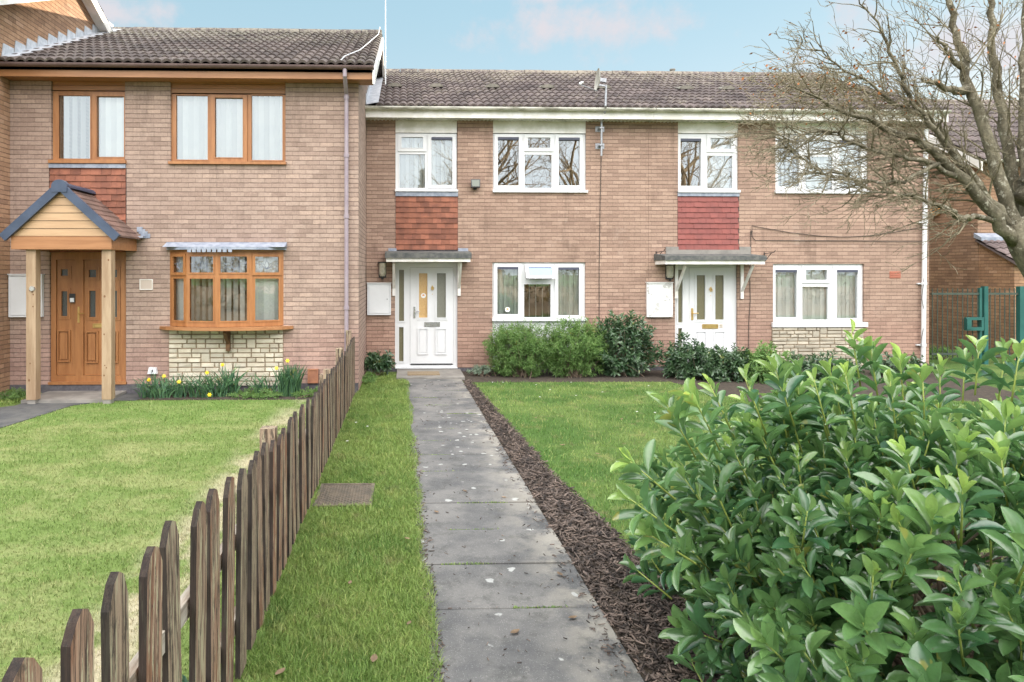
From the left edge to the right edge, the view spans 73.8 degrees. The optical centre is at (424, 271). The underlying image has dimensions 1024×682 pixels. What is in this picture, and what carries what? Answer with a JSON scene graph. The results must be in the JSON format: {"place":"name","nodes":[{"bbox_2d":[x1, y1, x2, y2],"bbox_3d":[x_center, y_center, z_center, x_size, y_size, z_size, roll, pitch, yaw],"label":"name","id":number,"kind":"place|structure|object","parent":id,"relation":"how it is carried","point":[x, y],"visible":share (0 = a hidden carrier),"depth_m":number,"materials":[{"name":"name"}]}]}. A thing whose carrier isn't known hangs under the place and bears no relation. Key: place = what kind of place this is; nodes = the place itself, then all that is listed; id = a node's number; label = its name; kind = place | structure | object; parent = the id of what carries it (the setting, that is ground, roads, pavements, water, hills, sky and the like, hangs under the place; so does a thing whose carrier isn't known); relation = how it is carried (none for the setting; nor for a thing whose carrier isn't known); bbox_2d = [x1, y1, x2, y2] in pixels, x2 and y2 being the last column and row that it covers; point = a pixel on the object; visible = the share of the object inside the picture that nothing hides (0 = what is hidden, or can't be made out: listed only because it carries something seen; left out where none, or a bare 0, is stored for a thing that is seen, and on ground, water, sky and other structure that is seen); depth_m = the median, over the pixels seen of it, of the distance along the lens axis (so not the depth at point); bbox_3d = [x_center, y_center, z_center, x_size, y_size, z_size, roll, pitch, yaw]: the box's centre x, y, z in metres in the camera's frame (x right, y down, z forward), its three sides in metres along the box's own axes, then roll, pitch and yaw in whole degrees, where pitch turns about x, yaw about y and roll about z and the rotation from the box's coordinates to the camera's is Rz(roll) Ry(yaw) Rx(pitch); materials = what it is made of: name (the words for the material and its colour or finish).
{"place":"outdoors","nodes":[
{"label":"outdoors","id":0,"kind":"place"},
{"bbox_2d":[0,394,25,404],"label":"grass","id":1,"kind":"structure","parent":0,"point":[7,401],"depth_m":10.26,"materials":[{"name":"green plant"}]},
{"bbox_2d":[0,393,146,427],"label":"pavement","id":2,"kind":"structure","parent":0,"point":[14,414],"depth_m":9.71,"materials":[{"name":"grey concrete"}]},
{"bbox_2d":[0,398,311,681],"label":"lawn","id":3,"kind":"structure","parent":0,"point":[52,555],"depth_m":5.89,"materials":[{"name":"green plant"}]},
{"bbox_2d":[319,373,322,386],"bbox_3d":[-1.475,1.799,9.858,0.120,0.601,0.120,0,0,-2],"label":"timber post","id":4,"kind":"object","parent":3,"relation":"on","point":[320,378],"visible":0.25,"depth_m":9.80,"materials":[{"name":"brown wood"}]},
{"bbox_2d":[182,674,188,681],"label":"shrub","id":5,"kind":"object","parent":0,"point":[184,678],"visible":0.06,"depth_m":3.03,"materials":[{"name":"green plant"}]},
{"bbox_2d":[137,392,311,399],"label":"soil","id":6,"kind":"structure","parent":0,"point":[187,397],"depth_m":10.56,"materials":[{"name":"brown soil"}]},
{"bbox_2d":[125,371,198,398],"bbox_3d":[-4.123,1.785,10.677,1.285,0.430,0.677,0,0,-2],"label":"daffodil clump","id":7,"kind":"object","parent":6,"relation":"on","point":[152,390],"visible":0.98,"depth_m":10.64,"materials":[{"name":"green plant"}]},
{"bbox_2d":[170,371,238,397],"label":"daffodil clump","id":8,"kind":"object","parent":6,"relation":"on","point":[210,391],"visible":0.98,"depth_m":10.67,"materials":[{"name":"green plant"}]},
{"bbox_2d":[213,362,251,396],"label":"daffodil clump","id":9,"kind":"object","parent":6,"relation":"on","point":[235,387],"visible":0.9,"depth_m":10.75,"materials":[{"name":"green plant"}]},
{"bbox_2d":[227,386,282,398],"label":"shrub","id":10,"kind":"object","parent":6,"relation":"on","point":[262,394],"visible":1,"depth_m":10.60,"materials":[{"name":"green plant"}]},
{"bbox_2d":[241,366,283,396],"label":"daffodil clump","id":11,"kind":"object","parent":6,"relation":"on","point":[263,384],"visible":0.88,"depth_m":10.77,"materials":[{"name":"green plant"}]},
{"bbox_2d":[271,359,306,396],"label":"daffodil clump","id":12,"kind":"object","parent":6,"relation":"on","point":[291,380],"visible":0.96,"depth_m":10.73,"materials":[{"name":"green plant"}]},
{"bbox_2d":[291,386,317,397],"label":"shrub","id":13,"kind":"object","parent":6,"relation":"on","point":[310,392],"visible":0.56,"depth_m":10.68,"materials":[{"name":"green plant"}]},
{"bbox_2d":[0,348,1023,681],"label":"ground","id":14,"kind":"structure","parent":0,"point":[948,364],"depth_m":5.35,"materials":[{"name":"green plant"}]},
{"bbox_2d":[0,387,25,399],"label":"shrub","id":15,"kind":"object","parent":14,"relation":"on","point":[12,394],"visible":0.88,"depth_m":10.48,"materials":[{"name":"green plant"}]},
{"bbox_2d":[0,0,112,392],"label":"gable house","id":16,"kind":"structure","parent":14,"relation":"on","point":[21,21],"depth_m":10.96,"materials":[{"name":"brick"}]},
{"bbox_2d":[21,390,126,403],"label":"porch slab","id":17,"kind":"structure","parent":14,"relation":"on","point":[90,397],"depth_m":10.48,"materials":[{"name":"concrete"}]},
{"bbox_2d":[2,330,354,681],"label":"picket fence","id":18,"kind":"object","parent":14,"relation":"on","point":[270,497],"visible":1,"depth_m":2.99,"materials":[{"name":"brown wood"}]},
{"bbox_2d":[0,22,384,403],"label":"terraced house","id":19,"kind":"structure","parent":14,"relation":"on","point":[211,182],"depth_m":11.05,"materials":[{"name":"brown brick"}]},
{"bbox_2d":[7,274,44,316],"bbox_3d":[-6.460,0.392,10.929,0.551,0.697,0.083,0,0,-2],"label":"meter box","id":20,"kind":"object","parent":19,"relation":"attached to","point":[16,295],"visible":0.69,"depth_m":10.90,"materials":[{"name":"white plastic"}]},
{"bbox_2d":[69,294,74,302],"bbox_3d":[-5.754,0.437,11.011,0.090,0.145,0.025,0,0,-2],"label":"door bell","id":21,"kind":"object","parent":19,"relation":"attached to","point":[71,298],"depth_m":11.00,"materials":[{"name":"plastic"}]},
{"bbox_2d":[48,91,125,163],"bbox_3d":[-5.494,-2.350,11.073,1.236,1.190,0.241,0,0,-2],"label":"window","id":22,"kind":"structure","parent":19,"relation":"in","point":[106,108],"depth_m":11.12,"materials":[{"name":"brown wood"}]},
{"bbox_2d":[77,260,120,374],"bbox_3d":[-5.327,0.759,11.039,0.688,1.887,0.130,0,0,-2],"label":"door","id":23,"kind":"structure","parent":19,"relation":"in","point":[92,313],"depth_m":11.06,"materials":[{"name":"brown wood"}]},
{"bbox_2d":[140,279,152,289],"bbox_3d":[-4.552,0.217,11.022,0.210,0.172,0.019,0,0,-2],"label":"house plaque","id":24,"kind":"object","parent":19,"relation":"attached to","point":[146,284],"visible":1,"depth_m":11.02,"materials":[{"name":"white paint"}]},
{"bbox_2d":[147,367,157,373],"bbox_3d":[-4.438,1.616,10.995,0.150,0.105,0.078,0,0,-2],"label":"outdoor socket","id":25,"kind":"object","parent":19,"relation":"attached to","point":[152,370],"visible":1,"depth_m":10.97,"materials":[{"name":"white plastic"}]},
{"bbox_2d":[160,242,292,350],"bbox_3d":[-3.245,0.413,10.938,2.171,1.779,0.510,0,0,-2],"label":"bay window","id":26,"kind":"structure","parent":19,"relation":"in","point":[264,274],"depth_m":10.94,"materials":[{"name":"brown wood"}]},
{"bbox_2d":[168,94,285,164],"bbox_3d":[-3.235,-2.334,11.136,1.911,1.165,0.224,0,0,-2],"label":"window","id":27,"kind":"structure","parent":19,"relation":"in","point":[235,129],"depth_m":11.20,"materials":[{"name":"brown wood"}]},
{"bbox_2d":[308,369,317,382],"bbox_3d":[-1.840,1.721,11.092,0.172,0.231,0.048,0,0,-2],"label":"vent cover","id":28,"kind":"object","parent":19,"relation":"attached to","point":[312,375],"visible":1,"depth_m":11.08,"materials":[{"name":"ceramic"}]},
{"bbox_2d":[341,28,379,59],"bbox_3d":[-1.107,-4.390,12.855,0.138,2.073,4.254,0,0,5],"label":"aerial cable","id":29,"kind":"object","parent":19,"relation":"on","point":[362,47],"visible":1,"depth_m":12.06,"materials":[{"name":"white plastic"}]},
{"bbox_2d":[233,373,437,681],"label":"grass","id":30,"kind":"structure","parent":14,"relation":"on","point":[284,599],"depth_m":4.36,"materials":[{"name":"green plant"}]},
{"bbox_2d":[275,668,284,674],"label":"fallen leaf","id":31,"kind":"object","parent":30,"relation":"on","point":[281,670],"visible":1,"depth_m":3.30,"materials":[{"name":"brown plant"}]},
{"bbox_2d":[370,654,377,661],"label":"fallen leaf","id":32,"kind":"object","parent":30,"relation":"on","point":[374,657],"visible":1,"depth_m":3.41,"materials":[{"name":"brown plant"}]},
{"bbox_2d":[336,347,342,364],"bbox_3d":[-1.357,1.657,10.713,0.110,0.886,0.110,0,0,-2],"label":"timber post","id":33,"kind":"object","parent":14,"relation":"on","point":[339,351],"visible":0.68,"depth_m":10.66,"materials":[{"name":"brown wood"}]},
{"bbox_2d":[313,483,374,506],"bbox_3d":[-0.709,2.014,6.001,0.500,0.072,0.600,0,0,-2],"label":"manhole cover","id":34,"kind":"object","parent":14,"relation":"on","point":[336,494],"visible":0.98,"depth_m":6.00,"materials":[{"name":"grey concrete"}]},
{"bbox_2d":[361,371,378,383],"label":"shrub","id":35,"kind":"object","parent":14,"relation":"on","point":[367,376],"visible":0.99,"depth_m":12.13,"materials":[{"name":"green plant"}]},
{"bbox_2d":[364,350,396,376],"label":"shrub","id":36,"kind":"object","parent":14,"relation":"on","point":[376,361],"visible":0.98,"depth_m":12.82,"materials":[{"name":"green plant"}]},
{"bbox_2d":[402,379,448,681],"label":"grass","id":37,"kind":"structure","parent":14,"relation":"on","point":[428,577],"depth_m":4.30,"materials":[{"name":"green plant"}]},
{"bbox_2d":[396,369,464,379],"bbox_3d":[0.088,2.000,12.927,1.261,0.100,1.075,0,0,-2],"label":"doorstep","id":38,"kind":"object","parent":14,"relation":"on","point":[449,374],"visible":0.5,"depth_m":12.63,"materials":[{"name":"concrete"}]},
{"bbox_2d":[407,371,439,375],"bbox_3d":[-0.029,1.940,12.825,0.607,0.019,0.400,0,0,-2],"label":"doormat","id":39,"kind":"object","parent":38,"relation":"on","point":[411,373],"visible":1,"depth_m":12.74,"materials":[{"name":"brown fabric"}]},
{"bbox_2d":[365,69,656,371],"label":"terraced house","id":40,"kind":"structure","parent":14,"relation":"on","point":[514,238],"depth_m":13.54,"materials":[{"name":"beige brick"}]},
{"bbox_2d":[367,283,390,314],"bbox_3d":[-0.909,0.546,13.395,0.491,0.642,0.083,0,0,-2],"label":"meter box","id":41,"kind":"object","parent":40,"relation":"attached to","point":[378,298],"visible":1,"depth_m":13.36,"materials":[{"name":"white plastic"}]},
{"bbox_2d":[378,262,386,278],"bbox_3d":[-0.844,-0.014,13.379,0.174,0.348,0.118,0,0,-2],"label":"wall lamp","id":42,"kind":"object","parent":40,"relation":"attached to","point":[382,270],"visible":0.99,"depth_m":13.34,"materials":[{"name":"glass"}]},
{"bbox_2d":[385,0,386,84],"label":"roof aerial","id":43,"kind":"object","parent":40,"relation":"on","point":[385,43],"visible":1,"depth_m":15.17,"materials":[{"name":"white metal"}]},
{"bbox_2d":[395,133,457,191],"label":"window","id":44,"kind":"structure","parent":40,"relation":"in","point":[407,150],"depth_m":13.59,"materials":[{"name":"white plastic"}]},
{"bbox_2d":[410,267,452,363],"bbox_3d":[0.134,0.893,13.505,0.861,1.938,0.109,0,0,-2],"label":"door","id":45,"kind":"structure","parent":40,"relation":"in","point":[431,316],"depth_m":13.51,"materials":[{"name":"white plastic"}]},
{"bbox_2d":[471,179,479,189],"bbox_3d":[1.002,-1.727,13.421,0.190,0.195,0.151,0,0,-2],"label":"flood light","id":46,"kind":"object","parent":40,"relation":"attached to","point":[475,184],"visible":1,"depth_m":13.37,"materials":[{"name":"plastic"}]},
{"bbox_2d":[492,262,585,320],"bbox_3d":[2.293,0.407,13.544,1.906,1.175,0.375,0,0,-2],"label":"window","id":47,"kind":"structure","parent":40,"relation":"in","point":[567,283],"depth_m":13.59,"materials":[{"name":"white plastic"}]},
{"bbox_2d":[492,134,587,192],"bbox_3d":[2.308,-2.170,13.567,1.917,1.184,0.155,0,0,-2],"label":"window","id":48,"kind":"structure","parent":40,"relation":"in","point":[523,149],"depth_m":13.57,"materials":[{"name":"white plastic"}]},
{"bbox_2d":[579,68,606,155],"bbox_3d":[3.390,-3.122,13.252,0.764,1.646,0.412,0,0,-44],"label":"satellite dish","id":49,"kind":"object","parent":40,"relation":"attached to","point":[600,128],"visible":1,"depth_m":13.27,"materials":[{"name":"metal"}]},
{"bbox_2d":[599,173,600,267],"bbox_3d":[3.520,-0.587,13.565,0.052,3.463,0.012,0,0,-2],"label":"cable","id":50,"kind":"object","parent":40,"relation":"attached to","point":[599,228],"visible":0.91,"depth_m":13.56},
{"bbox_2d":[595,68,951,369],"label":"terraced house","id":51,"kind":"structure","parent":14,"relation":"on","point":[708,210],"depth_m":13.70,"materials":[{"name":"beige brick"}]},
{"bbox_2d":[645,282,673,316],"bbox_3d":[4.716,0.568,13.571,0.544,0.700,0.083,0,0,-2],"label":"meter box","id":52,"kind":"object","parent":51,"relation":"attached to","point":[659,299],"visible":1,"depth_m":13.54,"materials":[{"name":"white paint"}]},
{"bbox_2d":[665,264,675,280],"bbox_3d":[4.926,0.026,13.560,0.174,0.328,0.118,0,0,-2],"label":"wall lamp","id":53,"kind":"object","parent":51,"relation":"attached to","point":[669,271],"visible":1,"depth_m":13.54,"materials":[{"name":"glass"}]},
{"bbox_2d":[677,134,740,192],"bbox_3d":[5.731,-2.188,13.699,1.271,1.197,0.205,0,0,-2],"label":"window","id":54,"kind":"structure","parent":51,"relation":"in","point":[713,158],"depth_m":13.70,"materials":[{"name":"white plastic"}]},
{"bbox_2d":[689,267,731,358],"bbox_3d":[5.798,0.905,13.683,0.884,1.963,0.109,0,0,-2],"label":"door","id":55,"kind":"structure","parent":51,"relation":"in","point":[710,288],"depth_m":13.69,"materials":[{"name":"white plastic"}]},
{"bbox_2d":[771,264,867,326],"bbox_3d":[8.008,0.489,13.770,1.968,1.283,0.204,0,0,-2],"label":"window","id":56,"kind":"structure","parent":51,"relation":"in","point":[804,295],"depth_m":13.79,"materials":[{"name":"white plastic"}]},
{"bbox_2d":[774,135,867,193],"bbox_3d":[8.075,-2.179,13.781,1.979,1.200,0.222,0,0,-2],"label":"window","id":57,"kind":"structure","parent":51,"relation":"in","point":[819,159],"depth_m":13.79,"materials":[{"name":"white plastic"}]},
{"bbox_2d":[751,230,921,241],"bbox_3d":[8.364,-0.717,13.716,3.533,0.231,0.012,0,0,-2],"label":"cable","id":58,"kind":"object","parent":51,"relation":"attached to","point":[874,241],"visible":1,"depth_m":13.74,"materials":[{"name":"black plastic"}]},
{"bbox_2d":[752,226,920,236],"bbox_3d":[8.372,-0.807,13.714,3.519,0.236,0.011,0,0,-2],"label":"cable","id":59,"kind":"object","parent":51,"relation":"attached to","point":[833,236],"visible":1,"depth_m":13.71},
{"bbox_2d":[890,271,900,277],"bbox_3d":[9.587,0.071,13.760,0.230,0.143,0.013,0,0,-2],"label":"air brick","id":60,"kind":"object","parent":51,"relation":"attached to","point":[893,274],"visible":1,"depth_m":13.76,"materials":[{"name":"red brick"}]},
{"bbox_2d":[921,226,928,341],"bbox_3d":[10.137,0.264,13.685,0.176,2.544,0.010,0,0,-2],"label":"cable","id":61,"kind":"object","parent":51,"relation":"attached to","point":[923,281],"visible":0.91,"depth_m":13.68,"materials":[{"name":"plastic"}]},
{"bbox_2d":[929,345,956,359],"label":"shrub","id":62,"kind":"object","parent":14,"relation":"on","point":[939,351],"visible":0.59,"depth_m":15.31,"materials":[{"name":"green plant"}]},
{"bbox_2d":[914,99,1019,351],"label":"side house","id":63,"kind":"structure","parent":14,"relation":"on","point":[963,253],"depth_m":16.89,"materials":[{"name":"brown brick"}]},
{"bbox_2d":[974,233,1023,359],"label":"brick store","id":64,"kind":"structure","parent":14,"relation":"on","point":[998,268],"depth_m":15.58,"materials":[{"name":"brown brick"}]},
{"bbox_2d":[406,379,643,681],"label":"path","id":65,"kind":"structure","parent":0,"point":[486,590],"depth_m":4.46,"materials":[{"name":"concrete"}]},
{"bbox_2d":[408,438,449,681],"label":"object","id":66,"kind":"object","parent":65,"relation":"on","point":[428,567],"visible":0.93,"depth_m":4.49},
{"bbox_2d":[440,562,494,564],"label":"moss","id":67,"kind":"object","parent":65,"relation":"on","point":[462,563],"visible":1,"depth_m":4.56,"materials":[{"name":"green plant"}]},
{"bbox_2d":[413,383,620,681],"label":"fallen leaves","id":68,"kind":"object","parent":65,"relation":"on","point":[499,539],"visible":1,"depth_m":4.71,"materials":[{"name":"beige plant"}]},
{"bbox_2d":[513,604,567,608],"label":"moss","id":69,"kind":"object","parent":65,"relation":"on","point":[516,607],"visible":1,"depth_m":3.97,"materials":[{"name":"green plant"}]},
{"bbox_2d":[485,418,641,675],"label":"bark mulch","id":70,"kind":"object","parent":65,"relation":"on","point":[593,606],"visible":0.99,"depth_m":4.10,"materials":[{"name":"brown wood"}]},
{"bbox_2d":[97,0,1022,99],"label":"sky","id":71,"kind":"structure","parent":0,"point":[605,35],"materials":[{"name":"blue"}]},
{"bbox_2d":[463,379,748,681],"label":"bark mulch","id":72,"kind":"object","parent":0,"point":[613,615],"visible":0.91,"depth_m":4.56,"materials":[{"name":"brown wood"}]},
{"bbox_2d":[462,369,1019,402],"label":"soil","id":73,"kind":"structure","parent":0,"point":[983,392],"depth_m":12.23,"materials":[{"name":"brown soil"}]},
{"bbox_2d":[466,364,491,375],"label":"shrub","id":74,"kind":"object","parent":73,"relation":"on","point":[478,369],"visible":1,"depth_m":12.87,"materials":[{"name":"green plant"}]},
{"bbox_2d":[485,317,509,375],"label":"shrub","id":75,"kind":"object","parent":73,"relation":"on","point":[493,340],"visible":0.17,"depth_m":13.17,"materials":[{"name":"plant"}]},
{"bbox_2d":[481,318,558,378],"bbox_3d":[1.829,1.494,12.930,1.534,1.221,1.116,0,0,-2],"label":"shrub","id":76,"kind":"object","parent":73,"relation":"on","point":[522,358],"visible":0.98,"depth_m":12.70,"materials":[{"name":"green plant"}]},
{"bbox_2d":[538,316,609,377],"bbox_3d":[2.811,1.470,12.864,1.473,1.285,1.116,0,0,-2],"label":"shrub","id":77,"kind":"object","parent":73,"relation":"on","point":[577,357],"visible":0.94,"depth_m":12.69,"materials":[{"name":"green plant"}]},
{"bbox_2d":[592,309,662,376],"bbox_3d":[3.828,1.439,13.026,1.422,1.429,1.132,0,0,-2],"label":"laurel shrub","id":78,"kind":"object","parent":73,"relation":"on","point":[631,356],"visible":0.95,"depth_m":12.83,"materials":[{"name":"green plant"}]},
{"bbox_2d":[654,331,722,380],"bbox_3d":[4.992,1.635,12.680,1.228,1.059,1.017,0,0,30],"label":"laurel shrub","id":79,"kind":"object","parent":73,"relation":"on","point":[680,363],"visible":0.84,"depth_m":12.49,"materials":[{"name":"green plant"}]},
{"bbox_2d":[693,342,754,382],"bbox_3d":[5.606,1.717,12.488,1.263,0.798,0.929,0,0,-2],"label":"laurel shrub","id":80,"kind":"object","parent":73,"relation":"on","point":[724,371],"visible":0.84,"depth_m":12.25,"materials":[{"name":"green plant"}]},
{"bbox_2d":[730,339,801,383],"bbox_3d":[6.181,1.698,12.338,1.252,0.890,1.057,0,0,-2],"label":"laurel shrub","id":81,"kind":"object","parent":73,"relation":"on","point":[762,354],"visible":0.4,"depth_m":12.16,"materials":[{"name":"green plant"}]},
{"bbox_2d":[785,349,868,381],"bbox_3d":[7.318,1.813,12.505,1.488,0.753,1.383,0,0,36],"label":"laurel shrub","id":82,"kind":"object","parent":73,"relation":"on","point":[814,359],"visible":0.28,"depth_m":12.31,"materials":[{"name":"green plant"}]},
{"bbox_2d":[865,351,936,373],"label":"laurel shrub","id":83,"kind":"object","parent":73,"relation":"on","point":[889,363],"visible":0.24,"depth_m":12.80,"materials":[{"name":"green plant"}]},
{"bbox_2d":[471,380,1023,671],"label":"lawn","id":84,"kind":"structure","parent":0,"point":[577,447],"depth_m":8.73,"materials":[{"name":"green plant"}]},
{"bbox_2d":[716,0,1023,276],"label":"bare tree","id":85,"kind":"object","parent":84,"relation":"on","point":[1004,213],"visible":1,"depth_m":6.38,"materials":[{"name":"brown plant"}]},
{"bbox_2d":[704,552,1006,672],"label":"soil","id":86,"kind":"structure","parent":0,"point":[749,646],"depth_m":4.16,"materials":[{"name":"brown soil"}]},
{"bbox_2d":[607,318,1023,681],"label":"laurel bush","id":87,"kind":"object","parent":86,"relation":"on","point":[860,550],"visible":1,"depth_m":2.82,"materials":[{"name":"green plant"}]},
{"bbox_2d":[964,286,1023,363],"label":"metal gate","id":88,"kind":"structure","parent":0,"point":[982,328],"depth_m":14.51,"materials":[{"name":"teal metal"}]},
{"bbox_2d":[930,288,978,359],"bbox_3d":[11.398,1.133,14.515,1.059,1.533,0.040,0,0,-2],"label":"railing","id":89,"kind":"object","parent":88,"relation":"attached to","point":[952,294],"visible":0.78,"depth_m":14.50,"materials":[{"name":"green metal"}]}
]}

